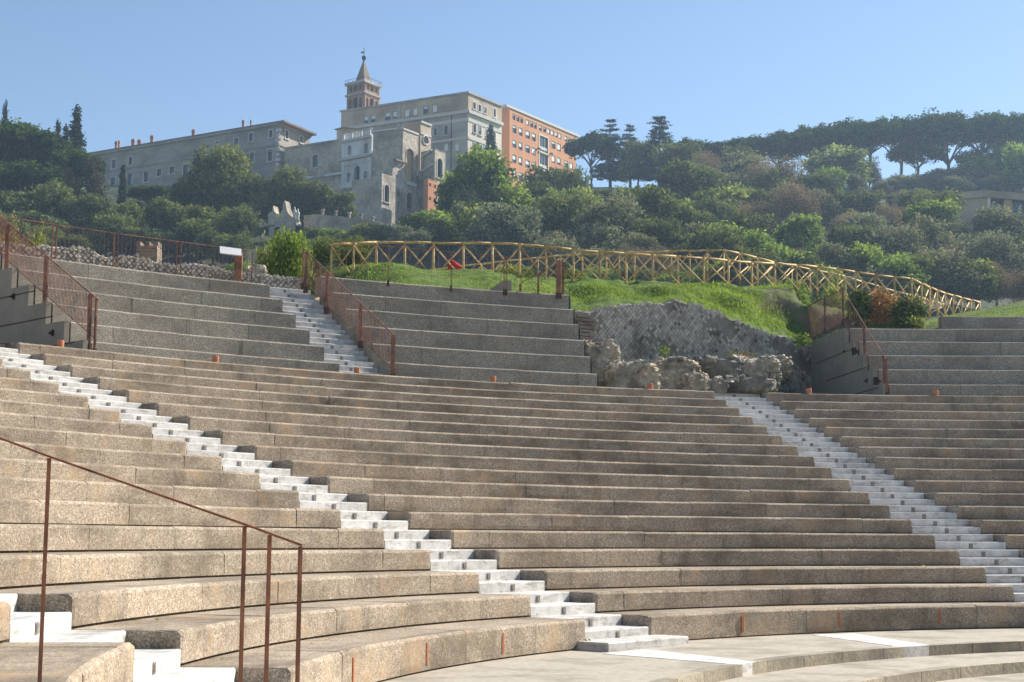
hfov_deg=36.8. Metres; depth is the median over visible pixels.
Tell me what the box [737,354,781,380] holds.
masonry chunk
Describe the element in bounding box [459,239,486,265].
olive tree
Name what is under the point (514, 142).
window
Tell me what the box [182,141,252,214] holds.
evergreen oak
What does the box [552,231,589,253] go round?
bare tree
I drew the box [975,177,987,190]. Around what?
olive tree
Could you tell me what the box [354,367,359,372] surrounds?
terracotta stub
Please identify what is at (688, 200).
broadleaf tree
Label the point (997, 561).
marble stair
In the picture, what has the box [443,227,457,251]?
broadleaf tree
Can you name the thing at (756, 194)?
evergreen oak
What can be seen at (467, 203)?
evergreen oak
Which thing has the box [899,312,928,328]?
weeds
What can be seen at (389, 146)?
stone tower
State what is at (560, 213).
evergreen oak
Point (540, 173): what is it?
evergreen oak
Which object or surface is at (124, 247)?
evergreen oak
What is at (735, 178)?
olive tree
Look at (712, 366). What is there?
masonry chunk
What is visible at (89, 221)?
evergreen oak
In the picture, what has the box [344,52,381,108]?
bell tower
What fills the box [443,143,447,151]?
window
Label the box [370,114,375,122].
window
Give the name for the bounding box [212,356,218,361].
terracotta stub
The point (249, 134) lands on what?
window
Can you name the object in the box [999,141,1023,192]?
broadleaf tree
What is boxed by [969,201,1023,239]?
olive tree
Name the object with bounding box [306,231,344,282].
bush
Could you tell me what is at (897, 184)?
olive tree
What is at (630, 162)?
evergreen oak
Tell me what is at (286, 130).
window
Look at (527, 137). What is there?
apartment building
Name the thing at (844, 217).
bare tree
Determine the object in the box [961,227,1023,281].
olive tree
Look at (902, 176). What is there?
olive tree
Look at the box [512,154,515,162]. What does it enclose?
window
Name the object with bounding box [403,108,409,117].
window
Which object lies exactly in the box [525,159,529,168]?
window
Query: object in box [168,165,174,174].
window
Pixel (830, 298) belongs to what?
bush
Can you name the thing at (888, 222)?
olive tree
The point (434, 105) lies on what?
window
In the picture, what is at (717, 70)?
sky
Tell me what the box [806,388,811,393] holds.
terracotta stub
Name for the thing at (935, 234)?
olive tree
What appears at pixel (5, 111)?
cypress
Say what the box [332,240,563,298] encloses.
guard rail
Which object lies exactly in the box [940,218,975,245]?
olive tree
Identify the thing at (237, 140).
window
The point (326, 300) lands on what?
balustrade
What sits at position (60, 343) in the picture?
terracotta stub
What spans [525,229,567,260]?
olive tree
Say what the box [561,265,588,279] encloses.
bush
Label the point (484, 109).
window
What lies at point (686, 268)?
yellow green tree
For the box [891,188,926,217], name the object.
evergreen oak
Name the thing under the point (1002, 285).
bare tree
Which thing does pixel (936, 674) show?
pavement edge
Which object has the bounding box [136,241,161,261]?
brick pier
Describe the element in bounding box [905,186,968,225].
evergreen oak
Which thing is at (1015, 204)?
window
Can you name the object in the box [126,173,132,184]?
window
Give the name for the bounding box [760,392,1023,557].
seating wedge
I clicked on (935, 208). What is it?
broadleaf tree
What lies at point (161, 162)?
palace
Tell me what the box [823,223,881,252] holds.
evergreen oak
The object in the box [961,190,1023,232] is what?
villa
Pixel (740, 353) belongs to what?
weeds
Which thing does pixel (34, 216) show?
evergreen oak
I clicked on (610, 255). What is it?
olive tree
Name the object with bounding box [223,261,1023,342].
grass
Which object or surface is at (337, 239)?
evergreen oak
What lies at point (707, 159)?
bare tree
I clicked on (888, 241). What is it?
olive tree
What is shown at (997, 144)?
evergreen oak
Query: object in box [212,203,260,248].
evergreen oak
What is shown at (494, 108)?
window
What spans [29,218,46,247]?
bush
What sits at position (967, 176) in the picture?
olive tree
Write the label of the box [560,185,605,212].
yellow green tree
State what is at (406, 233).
olive tree
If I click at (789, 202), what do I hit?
bare tree
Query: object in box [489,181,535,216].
broadleaf tree
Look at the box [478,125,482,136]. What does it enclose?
window
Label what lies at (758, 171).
bare tree
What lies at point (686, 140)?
umbrella pine
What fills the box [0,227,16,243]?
bush
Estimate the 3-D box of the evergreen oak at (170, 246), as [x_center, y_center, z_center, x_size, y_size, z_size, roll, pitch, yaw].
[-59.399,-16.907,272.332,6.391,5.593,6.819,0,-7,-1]
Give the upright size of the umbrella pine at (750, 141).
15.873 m
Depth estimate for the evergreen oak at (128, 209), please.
287.51 m
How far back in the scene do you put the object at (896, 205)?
312.86 m
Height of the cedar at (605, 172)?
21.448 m
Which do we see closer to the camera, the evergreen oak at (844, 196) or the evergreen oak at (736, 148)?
the evergreen oak at (844, 196)
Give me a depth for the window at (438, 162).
376.85 m
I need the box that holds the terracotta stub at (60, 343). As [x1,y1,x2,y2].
[57,340,63,346]
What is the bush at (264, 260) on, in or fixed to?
on the ground at (785, 300)
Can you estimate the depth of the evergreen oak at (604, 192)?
358.17 m
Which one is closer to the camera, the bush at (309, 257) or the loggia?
the bush at (309, 257)
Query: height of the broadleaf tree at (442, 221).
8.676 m
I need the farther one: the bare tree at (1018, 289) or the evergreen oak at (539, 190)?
the evergreen oak at (539, 190)
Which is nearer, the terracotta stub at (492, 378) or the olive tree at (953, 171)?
the terracotta stub at (492, 378)
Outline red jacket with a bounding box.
[448,259,461,269]
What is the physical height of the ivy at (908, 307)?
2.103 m
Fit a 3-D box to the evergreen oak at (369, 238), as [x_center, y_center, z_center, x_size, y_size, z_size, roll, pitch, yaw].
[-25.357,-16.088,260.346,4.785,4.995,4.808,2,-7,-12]
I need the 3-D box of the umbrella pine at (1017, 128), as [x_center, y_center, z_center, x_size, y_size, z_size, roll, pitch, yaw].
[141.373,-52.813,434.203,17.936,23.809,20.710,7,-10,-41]
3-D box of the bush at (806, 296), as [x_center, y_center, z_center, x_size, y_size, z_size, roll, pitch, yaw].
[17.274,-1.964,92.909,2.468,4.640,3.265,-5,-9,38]
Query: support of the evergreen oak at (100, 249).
on the ground at (785, 300)
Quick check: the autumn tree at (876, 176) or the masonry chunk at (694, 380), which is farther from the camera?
the autumn tree at (876, 176)
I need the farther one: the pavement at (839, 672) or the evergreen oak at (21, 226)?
the evergreen oak at (21, 226)
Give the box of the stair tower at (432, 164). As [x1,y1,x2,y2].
[421,145,444,213]
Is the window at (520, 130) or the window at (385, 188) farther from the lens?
the window at (520, 130)
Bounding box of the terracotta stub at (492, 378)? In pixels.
[490,376,495,381]
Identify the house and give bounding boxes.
[334,127,365,138]
[423,178,436,213]
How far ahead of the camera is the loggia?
383.82 m
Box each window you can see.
[110,158,116,169]
[110,176,115,184]
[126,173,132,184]
[127,156,132,166]
[142,171,149,183]
[155,167,162,177]
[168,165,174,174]
[182,163,188,175]
[233,137,238,146]
[247,132,253,142]
[249,151,254,162]
[266,148,273,162]
[267,129,273,138]
[284,129,289,140]
[299,135,303,144]
[310,153,318,168]
[363,115,368,123]
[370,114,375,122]
[383,184,390,203]
[384,111,390,120]
[391,110,397,118]
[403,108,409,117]
[406,192,414,211]
[412,107,417,115]
[422,105,428,114]
[431,104,437,112]
[433,127,437,136]
[436,157,442,178]
[443,125,448,135]
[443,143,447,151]
[454,143,458,151]
[473,123,476,133]
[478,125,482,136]
[483,106,487,114]
[493,107,496,118]
[512,125,516,133]
[512,139,516,147]
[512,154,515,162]
[519,127,522,135]
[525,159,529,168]
[539,134,549,155]
[539,152,548,170]
[551,140,554,148]
[990,198,1004,211]
[1011,200,1023,216]
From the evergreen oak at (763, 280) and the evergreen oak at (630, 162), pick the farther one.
the evergreen oak at (630, 162)
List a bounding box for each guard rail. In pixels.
[0,216,252,282]
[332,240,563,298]
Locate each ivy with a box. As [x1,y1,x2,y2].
[844,287,873,326]
[884,293,928,326]
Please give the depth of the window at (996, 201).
303.62 m
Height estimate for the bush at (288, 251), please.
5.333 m
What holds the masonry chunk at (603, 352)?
on the ground at (785, 300)
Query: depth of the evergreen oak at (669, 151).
393.69 m
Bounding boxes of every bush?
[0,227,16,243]
[2,208,38,246]
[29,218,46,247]
[254,230,282,274]
[267,214,314,290]
[294,232,315,290]
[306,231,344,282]
[334,234,374,266]
[496,263,533,275]
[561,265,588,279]
[777,271,816,303]
[815,277,846,311]
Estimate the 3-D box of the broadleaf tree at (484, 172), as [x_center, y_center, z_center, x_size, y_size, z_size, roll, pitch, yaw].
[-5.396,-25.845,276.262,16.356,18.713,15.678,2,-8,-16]
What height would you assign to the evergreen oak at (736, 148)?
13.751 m
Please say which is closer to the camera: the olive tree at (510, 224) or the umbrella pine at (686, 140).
the olive tree at (510, 224)
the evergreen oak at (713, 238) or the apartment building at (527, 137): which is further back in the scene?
the apartment building at (527, 137)
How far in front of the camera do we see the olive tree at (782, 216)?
316.01 m
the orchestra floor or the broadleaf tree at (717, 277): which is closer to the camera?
the orchestra floor
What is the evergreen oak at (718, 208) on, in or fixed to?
on the ground at (785, 300)
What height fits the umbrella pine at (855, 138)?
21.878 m
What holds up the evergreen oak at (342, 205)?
on the ground at (785, 300)
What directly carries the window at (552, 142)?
in the apartment building at (527, 137)
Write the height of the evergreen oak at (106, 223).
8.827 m
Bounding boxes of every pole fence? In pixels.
[329,241,980,317]
[428,249,944,317]
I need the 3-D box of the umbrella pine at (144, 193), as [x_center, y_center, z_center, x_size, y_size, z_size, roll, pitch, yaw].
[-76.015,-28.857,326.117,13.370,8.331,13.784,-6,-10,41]
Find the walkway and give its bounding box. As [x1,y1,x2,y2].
[0,342,755,393]
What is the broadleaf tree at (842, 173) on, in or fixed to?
on the ground at (785, 300)
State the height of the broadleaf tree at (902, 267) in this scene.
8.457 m
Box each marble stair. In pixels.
[0,343,687,651]
[0,593,234,681]
[269,287,382,374]
[714,393,1023,602]
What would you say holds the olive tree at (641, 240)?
on the ground at (785, 300)
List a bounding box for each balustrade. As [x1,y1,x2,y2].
[0,216,98,349]
[301,247,395,375]
[808,289,888,394]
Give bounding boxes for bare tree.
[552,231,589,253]
[607,243,651,271]
[624,243,681,276]
[687,147,721,172]
[730,196,780,234]
[736,154,816,194]
[765,179,834,230]
[822,206,861,238]
[873,202,905,227]
[938,239,976,267]
[978,259,1015,306]
[1000,265,1023,302]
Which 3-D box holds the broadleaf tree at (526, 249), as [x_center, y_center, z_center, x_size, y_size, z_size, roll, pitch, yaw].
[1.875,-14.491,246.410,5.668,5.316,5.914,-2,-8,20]
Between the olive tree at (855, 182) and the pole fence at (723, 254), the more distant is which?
the olive tree at (855, 182)
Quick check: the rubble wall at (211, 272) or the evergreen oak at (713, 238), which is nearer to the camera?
the rubble wall at (211, 272)
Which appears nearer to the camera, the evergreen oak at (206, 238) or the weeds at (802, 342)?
the weeds at (802, 342)
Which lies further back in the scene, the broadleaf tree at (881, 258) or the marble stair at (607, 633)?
the broadleaf tree at (881, 258)
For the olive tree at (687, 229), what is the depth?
234.97 m
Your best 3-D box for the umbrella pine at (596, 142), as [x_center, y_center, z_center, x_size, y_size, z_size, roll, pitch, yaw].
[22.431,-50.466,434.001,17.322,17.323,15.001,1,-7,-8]
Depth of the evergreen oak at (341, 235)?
258.89 m
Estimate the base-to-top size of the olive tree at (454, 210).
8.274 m
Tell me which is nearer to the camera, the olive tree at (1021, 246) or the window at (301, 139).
the olive tree at (1021, 246)
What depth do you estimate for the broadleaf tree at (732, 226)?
226.09 m
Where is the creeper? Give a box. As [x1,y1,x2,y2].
[866,287,899,326]
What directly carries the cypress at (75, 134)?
on the ground at (785, 300)
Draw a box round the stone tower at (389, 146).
[372,128,418,188]
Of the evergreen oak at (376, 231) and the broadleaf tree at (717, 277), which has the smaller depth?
the broadleaf tree at (717, 277)
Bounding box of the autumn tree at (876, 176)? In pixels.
[860,157,881,189]
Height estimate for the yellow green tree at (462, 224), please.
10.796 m
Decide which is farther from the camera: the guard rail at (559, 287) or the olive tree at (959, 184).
the olive tree at (959, 184)
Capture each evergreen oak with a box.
[0,189,46,220]
[0,208,11,220]
[0,215,32,238]
[10,210,73,234]
[21,177,79,237]
[24,231,54,246]
[30,224,63,246]
[56,191,110,235]
[57,232,89,248]
[77,230,106,255]
[85,210,115,227]
[85,213,141,255]
[102,198,147,229]
[112,225,144,255]
[126,197,148,223]
[137,227,168,245]
[141,195,188,232]
[159,193,177,211]
[159,230,188,259]
[168,172,204,216]
[173,217,218,261]
[178,203,218,226]
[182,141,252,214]
[189,225,227,265]
[210,232,251,263]
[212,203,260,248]
[237,167,273,227]
[268,162,308,217]
[282,179,335,221]
[302,226,330,240]
[306,237,331,262]
[314,188,361,217]
[330,237,347,256]
[332,232,352,248]
[343,221,395,250]
[350,232,374,255]
[452,197,492,212]
[520,161,572,188]
[520,177,556,207]
[533,188,597,236]
[551,164,591,197]
[588,187,619,203]
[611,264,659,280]
[616,137,651,185]
[628,183,689,238]
[629,215,688,265]
[647,139,706,183]
[655,155,729,205]
[672,205,720,231]
[673,241,700,273]
[687,222,748,265]
[694,195,737,225]
[712,142,756,172]
[720,206,778,236]
[721,239,784,286]
[726,188,780,226]
[782,246,826,300]
[794,171,841,196]
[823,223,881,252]
[830,189,894,216]
[846,193,882,215]
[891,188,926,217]
[899,252,947,298]
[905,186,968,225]
[921,167,942,176]
[949,144,993,174]
[984,132,1022,174]
[1004,230,1023,250]
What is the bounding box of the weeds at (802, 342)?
[792,329,812,348]
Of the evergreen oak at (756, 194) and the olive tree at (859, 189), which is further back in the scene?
the olive tree at (859, 189)
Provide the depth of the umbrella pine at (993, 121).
429.02 m
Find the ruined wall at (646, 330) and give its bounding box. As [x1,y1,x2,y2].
[573,298,811,392]
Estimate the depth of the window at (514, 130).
443.87 m
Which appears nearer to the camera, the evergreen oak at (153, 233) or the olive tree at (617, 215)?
the olive tree at (617, 215)
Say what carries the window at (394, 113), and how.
in the monastery
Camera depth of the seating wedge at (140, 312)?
52.30 m
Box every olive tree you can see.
[386,225,430,259]
[424,225,451,253]
[445,203,470,220]
[447,186,493,208]
[452,232,500,265]
[459,198,542,267]
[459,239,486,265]
[524,232,581,277]
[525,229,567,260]
[551,245,605,274]
[560,189,647,247]
[581,221,628,251]
[582,245,621,268]
[618,229,664,268]
[681,219,719,242]
[714,171,756,189]
[718,149,769,185]
[770,181,807,214]
[771,192,820,226]
[779,212,826,245]
[807,186,845,228]
[812,240,863,277]
[833,210,890,243]
[845,173,870,192]
[846,265,899,307]
[852,186,868,193]
[863,220,932,257]
[869,181,894,195]
[880,215,899,231]
[882,177,902,192]
[884,173,911,191]
[884,188,907,207]
[889,174,924,191]
[903,212,964,254]
[906,172,923,188]
[909,247,933,257]
[918,173,941,193]
[918,179,933,191]
[920,244,986,310]
[934,166,965,176]
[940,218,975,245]
[941,175,978,198]
[953,230,996,250]
[957,174,975,181]
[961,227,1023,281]
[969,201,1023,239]
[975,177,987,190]
[976,176,1003,190]
[1007,242,1023,280]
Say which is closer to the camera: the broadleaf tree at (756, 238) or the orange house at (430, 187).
the broadleaf tree at (756, 238)
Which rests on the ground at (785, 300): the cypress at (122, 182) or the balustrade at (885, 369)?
the cypress at (122, 182)
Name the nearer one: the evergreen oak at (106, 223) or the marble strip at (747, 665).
the marble strip at (747, 665)
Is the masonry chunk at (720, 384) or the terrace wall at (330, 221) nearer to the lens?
the masonry chunk at (720, 384)
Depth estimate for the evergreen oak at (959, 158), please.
431.86 m
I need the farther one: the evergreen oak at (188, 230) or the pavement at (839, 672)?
the evergreen oak at (188, 230)
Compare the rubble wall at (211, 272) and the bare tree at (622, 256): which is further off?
the bare tree at (622, 256)
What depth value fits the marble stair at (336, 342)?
56.65 m
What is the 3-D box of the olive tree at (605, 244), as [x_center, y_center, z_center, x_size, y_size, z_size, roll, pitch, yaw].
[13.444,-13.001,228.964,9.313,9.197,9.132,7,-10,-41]
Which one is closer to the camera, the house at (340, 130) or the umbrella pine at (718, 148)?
the house at (340, 130)
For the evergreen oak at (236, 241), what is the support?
on the ground at (785, 300)
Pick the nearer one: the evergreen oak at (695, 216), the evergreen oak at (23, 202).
the evergreen oak at (695, 216)
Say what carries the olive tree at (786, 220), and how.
on the ground at (785, 300)
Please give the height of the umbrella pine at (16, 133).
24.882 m
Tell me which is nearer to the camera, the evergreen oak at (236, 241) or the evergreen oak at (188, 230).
the evergreen oak at (236, 241)
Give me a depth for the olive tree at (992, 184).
409.67 m
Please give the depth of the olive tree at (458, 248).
246.82 m
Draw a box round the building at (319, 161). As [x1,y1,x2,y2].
[284,139,341,192]
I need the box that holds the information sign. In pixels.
[220,246,242,278]
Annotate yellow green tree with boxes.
[447,202,490,262]
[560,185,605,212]
[607,184,636,208]
[676,262,701,273]
[685,181,750,225]
[756,167,796,190]
[799,142,873,186]
[834,210,863,224]
[954,257,1004,307]
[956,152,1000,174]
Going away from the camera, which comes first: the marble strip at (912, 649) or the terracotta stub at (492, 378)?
the marble strip at (912, 649)
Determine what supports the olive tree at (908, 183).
on the ground at (785, 300)
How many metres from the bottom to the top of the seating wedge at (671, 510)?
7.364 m
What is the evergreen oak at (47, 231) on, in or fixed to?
on the ground at (785, 300)
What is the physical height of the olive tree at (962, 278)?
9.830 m
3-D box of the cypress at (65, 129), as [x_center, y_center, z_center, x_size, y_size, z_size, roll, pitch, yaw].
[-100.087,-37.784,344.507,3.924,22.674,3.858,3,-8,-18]
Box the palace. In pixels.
[90,120,316,185]
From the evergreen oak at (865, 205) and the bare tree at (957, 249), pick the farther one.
the evergreen oak at (865, 205)
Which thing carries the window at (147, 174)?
in the palace
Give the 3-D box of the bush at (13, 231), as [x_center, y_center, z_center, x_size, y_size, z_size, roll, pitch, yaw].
[-20.239,-2.977,62.962,1.742,4.962,1.657,2,-7,-12]
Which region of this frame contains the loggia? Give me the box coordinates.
[336,127,372,204]
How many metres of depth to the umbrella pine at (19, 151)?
324.24 m
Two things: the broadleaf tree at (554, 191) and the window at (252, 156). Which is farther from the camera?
the window at (252, 156)
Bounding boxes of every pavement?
[378,628,1023,681]
[719,651,1023,681]
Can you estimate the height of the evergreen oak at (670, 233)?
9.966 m
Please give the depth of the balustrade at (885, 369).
65.35 m
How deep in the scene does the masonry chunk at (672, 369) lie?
60.96 m
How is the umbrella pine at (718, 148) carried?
on the ground at (785, 300)
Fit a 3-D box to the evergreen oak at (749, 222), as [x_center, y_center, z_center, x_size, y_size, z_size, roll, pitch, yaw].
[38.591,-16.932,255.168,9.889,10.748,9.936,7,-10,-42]
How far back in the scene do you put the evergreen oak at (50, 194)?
296.69 m
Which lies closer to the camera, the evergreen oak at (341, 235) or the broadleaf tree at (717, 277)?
the broadleaf tree at (717, 277)
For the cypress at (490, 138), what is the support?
on the ground at (785, 300)
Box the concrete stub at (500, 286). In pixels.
[490,280,511,290]
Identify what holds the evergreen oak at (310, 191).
on the ground at (785, 300)
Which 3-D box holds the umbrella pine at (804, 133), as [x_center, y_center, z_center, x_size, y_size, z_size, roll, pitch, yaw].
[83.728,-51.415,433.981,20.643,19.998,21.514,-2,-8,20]
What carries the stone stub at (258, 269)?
on the ground at (785, 300)
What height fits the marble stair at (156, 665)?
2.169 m
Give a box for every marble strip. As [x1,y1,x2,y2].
[604,649,754,676]
[815,633,928,657]
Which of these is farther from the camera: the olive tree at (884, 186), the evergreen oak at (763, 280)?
the olive tree at (884, 186)
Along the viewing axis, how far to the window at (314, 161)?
406.28 m
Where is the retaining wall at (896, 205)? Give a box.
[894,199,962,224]
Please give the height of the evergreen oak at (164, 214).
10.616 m
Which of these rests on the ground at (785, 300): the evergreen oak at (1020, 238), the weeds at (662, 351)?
the evergreen oak at (1020, 238)
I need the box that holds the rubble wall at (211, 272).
[0,241,301,289]
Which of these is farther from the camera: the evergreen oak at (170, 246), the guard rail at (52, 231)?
the evergreen oak at (170, 246)
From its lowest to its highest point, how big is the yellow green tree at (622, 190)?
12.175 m
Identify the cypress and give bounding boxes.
[0,99,8,204]
[53,118,62,141]
[61,104,86,195]
[61,123,70,141]
[116,164,126,203]
[484,124,497,150]
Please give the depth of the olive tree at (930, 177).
412.72 m
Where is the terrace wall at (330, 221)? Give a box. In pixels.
[304,214,394,234]
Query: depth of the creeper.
72.78 m
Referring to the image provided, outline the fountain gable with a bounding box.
[268,201,300,240]
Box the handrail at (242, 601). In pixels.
[0,437,302,681]
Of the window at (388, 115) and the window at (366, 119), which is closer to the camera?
the window at (388, 115)
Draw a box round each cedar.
[589,119,626,186]
[606,124,640,187]
[627,115,676,184]
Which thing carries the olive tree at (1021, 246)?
on the ground at (785, 300)
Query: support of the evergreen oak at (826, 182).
on the ground at (785, 300)
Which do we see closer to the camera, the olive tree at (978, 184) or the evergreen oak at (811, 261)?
the evergreen oak at (811, 261)
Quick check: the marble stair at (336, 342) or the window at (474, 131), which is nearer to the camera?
the marble stair at (336, 342)
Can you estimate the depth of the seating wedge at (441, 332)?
58.74 m
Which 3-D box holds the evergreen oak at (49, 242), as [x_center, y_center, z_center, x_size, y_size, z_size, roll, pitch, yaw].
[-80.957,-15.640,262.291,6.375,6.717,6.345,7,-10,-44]
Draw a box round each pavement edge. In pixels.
[650,640,1023,681]
[842,660,1023,681]
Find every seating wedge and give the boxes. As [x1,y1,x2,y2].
[0,252,338,371]
[0,357,584,681]
[0,602,134,681]
[5,342,1023,639]
[315,276,881,386]
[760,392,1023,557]
[809,316,1023,395]
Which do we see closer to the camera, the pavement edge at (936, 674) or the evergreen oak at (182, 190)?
the pavement edge at (936, 674)
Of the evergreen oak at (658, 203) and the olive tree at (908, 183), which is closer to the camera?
the evergreen oak at (658, 203)
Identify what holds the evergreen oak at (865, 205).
on the ground at (785, 300)
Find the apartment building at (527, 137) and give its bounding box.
[501,104,579,186]
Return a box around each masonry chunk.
[583,338,621,386]
[604,359,660,388]
[648,354,701,389]
[680,369,709,390]
[694,354,743,379]
[700,376,728,392]
[722,373,780,393]
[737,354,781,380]
[770,354,793,384]
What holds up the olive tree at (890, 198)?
on the ground at (785, 300)
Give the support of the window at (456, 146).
in the monastery
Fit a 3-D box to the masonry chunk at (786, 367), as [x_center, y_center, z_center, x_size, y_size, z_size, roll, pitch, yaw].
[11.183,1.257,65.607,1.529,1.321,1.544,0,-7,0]
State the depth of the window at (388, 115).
435.98 m
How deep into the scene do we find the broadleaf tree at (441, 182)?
283.31 m
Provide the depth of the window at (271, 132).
411.82 m
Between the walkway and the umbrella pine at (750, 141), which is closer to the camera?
the walkway
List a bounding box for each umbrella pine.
[0,117,62,202]
[0,139,77,173]
[0,158,73,195]
[44,146,108,189]
[121,184,170,204]
[562,129,617,186]
[675,136,715,153]
[700,139,729,159]
[716,134,777,158]
[753,129,811,164]
[786,124,844,171]
[804,116,878,187]
[842,117,908,183]
[874,114,936,174]
[884,140,945,175]
[903,107,994,168]
[949,110,1017,151]
[978,111,1023,150]
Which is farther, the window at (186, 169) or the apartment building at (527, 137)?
the apartment building at (527, 137)
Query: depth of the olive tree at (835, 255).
217.53 m
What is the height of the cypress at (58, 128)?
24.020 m
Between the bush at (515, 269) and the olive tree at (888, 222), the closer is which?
the bush at (515, 269)
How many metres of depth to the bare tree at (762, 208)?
296.25 m
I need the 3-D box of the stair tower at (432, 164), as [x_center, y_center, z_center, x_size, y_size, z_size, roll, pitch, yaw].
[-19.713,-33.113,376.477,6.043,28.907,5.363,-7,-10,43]
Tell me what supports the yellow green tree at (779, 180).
on the ground at (785, 300)
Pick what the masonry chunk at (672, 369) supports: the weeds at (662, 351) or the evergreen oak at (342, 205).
the weeds at (662, 351)
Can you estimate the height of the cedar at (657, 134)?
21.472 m
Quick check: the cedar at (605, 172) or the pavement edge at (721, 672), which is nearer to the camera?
the pavement edge at (721, 672)
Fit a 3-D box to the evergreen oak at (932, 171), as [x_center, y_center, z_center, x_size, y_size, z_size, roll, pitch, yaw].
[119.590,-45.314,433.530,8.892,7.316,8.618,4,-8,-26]
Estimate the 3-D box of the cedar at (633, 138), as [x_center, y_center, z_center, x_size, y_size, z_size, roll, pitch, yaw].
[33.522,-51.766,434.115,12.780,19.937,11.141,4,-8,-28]
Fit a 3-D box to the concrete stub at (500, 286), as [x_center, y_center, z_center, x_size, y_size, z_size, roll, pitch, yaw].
[-0.547,-2.236,63.167,1.050,0.500,0.316,3,-8,-22]
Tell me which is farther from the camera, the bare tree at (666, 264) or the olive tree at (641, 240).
the olive tree at (641, 240)
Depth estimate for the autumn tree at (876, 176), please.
432.42 m
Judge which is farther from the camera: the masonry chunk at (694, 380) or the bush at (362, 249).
the bush at (362, 249)
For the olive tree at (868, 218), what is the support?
on the ground at (785, 300)
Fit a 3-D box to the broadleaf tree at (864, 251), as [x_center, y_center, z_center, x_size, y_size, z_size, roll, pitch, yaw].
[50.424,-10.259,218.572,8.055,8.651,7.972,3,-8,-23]
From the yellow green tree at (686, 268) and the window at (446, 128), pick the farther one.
the window at (446, 128)
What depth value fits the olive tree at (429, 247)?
260.63 m
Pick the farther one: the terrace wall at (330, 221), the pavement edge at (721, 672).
the terrace wall at (330, 221)
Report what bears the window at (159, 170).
in the palace
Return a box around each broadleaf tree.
[316,228,347,237]
[395,208,432,250]
[419,208,457,254]
[433,142,525,210]
[434,170,451,213]
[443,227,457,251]
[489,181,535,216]
[520,237,534,264]
[537,187,566,207]
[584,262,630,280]
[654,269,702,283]
[681,198,695,210]
[682,220,747,246]
[691,256,744,282]
[743,228,772,252]
[753,237,815,285]
[768,213,825,253]
[806,263,853,309]
[812,165,849,191]
[843,241,884,277]
[867,250,909,269]
[874,254,930,305]
[898,196,962,227]
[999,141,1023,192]
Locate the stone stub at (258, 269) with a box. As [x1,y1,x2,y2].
[244,264,268,274]
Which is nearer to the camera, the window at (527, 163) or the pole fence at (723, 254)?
the pole fence at (723, 254)
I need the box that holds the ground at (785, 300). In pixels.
[13,184,1023,681]
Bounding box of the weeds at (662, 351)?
[658,345,671,356]
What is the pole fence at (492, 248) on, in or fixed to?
on the ground at (785, 300)
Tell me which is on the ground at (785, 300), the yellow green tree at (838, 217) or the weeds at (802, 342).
the yellow green tree at (838, 217)
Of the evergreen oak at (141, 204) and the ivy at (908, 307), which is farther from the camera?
the evergreen oak at (141, 204)
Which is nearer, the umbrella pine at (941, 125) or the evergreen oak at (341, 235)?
the evergreen oak at (341, 235)
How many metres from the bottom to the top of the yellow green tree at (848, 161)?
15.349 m
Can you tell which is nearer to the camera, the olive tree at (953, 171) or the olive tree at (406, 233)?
the olive tree at (406, 233)
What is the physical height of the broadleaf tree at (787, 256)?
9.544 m
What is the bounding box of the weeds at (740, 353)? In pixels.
[724,349,756,356]
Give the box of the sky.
[0,0,1023,187]
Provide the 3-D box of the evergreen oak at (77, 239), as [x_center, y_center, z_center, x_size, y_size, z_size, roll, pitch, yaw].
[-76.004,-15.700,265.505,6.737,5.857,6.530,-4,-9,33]
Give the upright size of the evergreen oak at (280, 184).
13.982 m
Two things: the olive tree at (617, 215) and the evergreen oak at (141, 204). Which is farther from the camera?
the evergreen oak at (141, 204)
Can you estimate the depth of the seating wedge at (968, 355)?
63.56 m
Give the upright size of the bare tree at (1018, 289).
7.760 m
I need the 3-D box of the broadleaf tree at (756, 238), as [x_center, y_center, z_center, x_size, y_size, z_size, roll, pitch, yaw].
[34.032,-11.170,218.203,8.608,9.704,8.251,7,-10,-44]
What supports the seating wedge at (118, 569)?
on the pavement at (577, 666)
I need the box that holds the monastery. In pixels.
[340,91,503,175]
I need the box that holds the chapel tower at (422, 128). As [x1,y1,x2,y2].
[403,120,431,170]
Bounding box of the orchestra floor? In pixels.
[921,673,1023,681]
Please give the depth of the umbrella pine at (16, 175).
314.05 m
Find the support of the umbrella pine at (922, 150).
on the ground at (785, 300)
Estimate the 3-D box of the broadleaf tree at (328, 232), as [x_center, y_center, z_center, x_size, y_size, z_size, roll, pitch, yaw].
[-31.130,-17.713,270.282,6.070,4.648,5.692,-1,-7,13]
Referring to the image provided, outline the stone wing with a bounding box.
[352,158,421,223]

